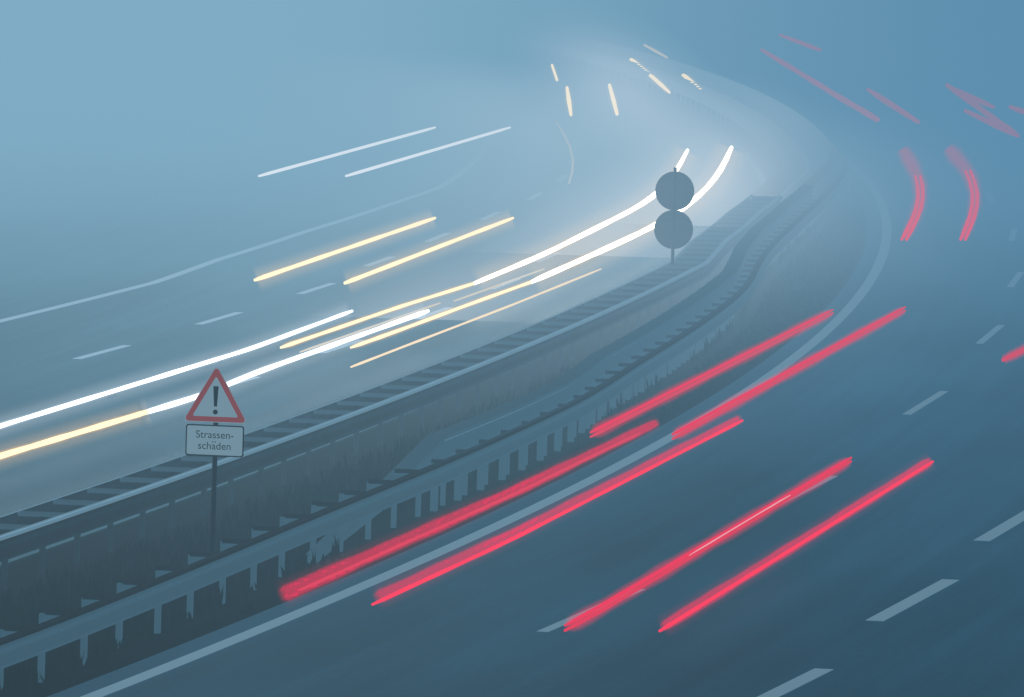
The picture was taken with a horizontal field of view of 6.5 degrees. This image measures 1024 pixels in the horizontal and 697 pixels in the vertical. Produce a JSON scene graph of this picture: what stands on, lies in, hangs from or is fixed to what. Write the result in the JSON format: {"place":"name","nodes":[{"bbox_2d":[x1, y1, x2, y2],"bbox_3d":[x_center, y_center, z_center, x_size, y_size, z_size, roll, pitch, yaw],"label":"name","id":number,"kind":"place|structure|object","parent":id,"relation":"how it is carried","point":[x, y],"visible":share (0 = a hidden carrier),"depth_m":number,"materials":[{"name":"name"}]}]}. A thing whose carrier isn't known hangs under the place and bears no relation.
{"place":"outdoors","nodes":[
{"label":"outdoors","id":0,"kind":"place"},
{"bbox_2d":[0,0,768,564],"bbox_3d":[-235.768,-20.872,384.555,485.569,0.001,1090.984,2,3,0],"label":"road","id":1,"kind":"structure","parent":0,"point":[146,140],"depth_m":211.04,"materials":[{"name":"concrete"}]},
{"bbox_2d":[0,0,765,421],"bbox_3d":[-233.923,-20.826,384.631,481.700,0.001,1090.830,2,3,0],"label":"lane markings","id":2,"kind":"object","parent":1,"relation":"on","point":[572,130],"visible":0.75,"depth_m":222.10,"materials":[{"name":"white paint"}]},
{"bbox_2d":[0,0,1023,696],"bbox_3d":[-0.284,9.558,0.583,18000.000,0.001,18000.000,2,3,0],"label":"ground","id":3,"kind":"structure","parent":0,"point":[982,38],"depth_m":160.72,"materials":[{"name":"green plant"}]},
{"bbox_2d":[185,367,245,599],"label":"warning sign","id":4,"kind":"object","parent":3,"relation":"on","point":[215,402],"visible":0.99,"depth_m":105.99,"materials":[{"name":"white metal"}]},
{"bbox_2d":[0,0,809,588],"bbox_3d":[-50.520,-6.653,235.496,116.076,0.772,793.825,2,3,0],"label":"guardrail","id":5,"kind":"object","parent":3,"relation":"on","point":[170,482],"visible":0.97,"depth_m":142.63,"materials":[{"name":"metal"}]},
{"bbox_2d":[0,0,847,689],"bbox_3d":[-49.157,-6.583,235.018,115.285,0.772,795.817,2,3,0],"label":"guardrail","id":6,"kind":"object","parent":3,"relation":"on","point":[92,614],"visible":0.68,"depth_m":115.55,"materials":[{"name":"metal"}]},
{"bbox_2d":[0,204,866,696],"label":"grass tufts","id":7,"kind":"object","parent":3,"relation":"on","point":[18,680],"visible":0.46,"depth_m":119.69,"materials":[{"name":"green plant"}]},
{"bbox_2d":[230,0,839,564],"bbox_3d":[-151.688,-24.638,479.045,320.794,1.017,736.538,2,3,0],"label":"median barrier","id":8,"kind":"object","parent":3,"relation":"on","point":[512,414],"visible":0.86,"depth_m":154.86,"materials":[{"name":"metal"}]},
{"bbox_2d":[654,167,693,303],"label":"round signs","id":9,"kind":"object","parent":3,"relation":"on","point":[673,225],"visible":0.95,"depth_m":172.35,"materials":[{"name":"grey metal"}]},
{"bbox_2d":[0,34,1023,631],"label":"light trails","id":10,"kind":"object","parent":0,"point":[727,406],"depth_m":145.04,"materials":[{"name":"red"}]},
{"bbox_2d":[47,0,1023,696],"bbox_3d":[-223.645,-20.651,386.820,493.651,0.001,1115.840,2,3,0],"label":"road","id":11,"kind":"structure","parent":0,"point":[471,628],"depth_m":119.80,"materials":[{"name":"grey asphalt"}]},
{"bbox_2d":[81,0,1023,696],"bbox_3d":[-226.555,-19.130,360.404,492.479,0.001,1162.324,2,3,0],"label":"lane markings","id":12,"kind":"object","parent":11,"relation":"on","point":[773,372],"visible":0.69,"depth_m":121.49,"materials":[{"name":"paint"}]},
{"bbox_2d":[283,417,929,628],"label":"light trails","id":13,"kind":"object","parent":11,"relation":"on","point":[508,535],"visible":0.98,"depth_m":108.03,"materials":[{"name":"red"}]}
]}

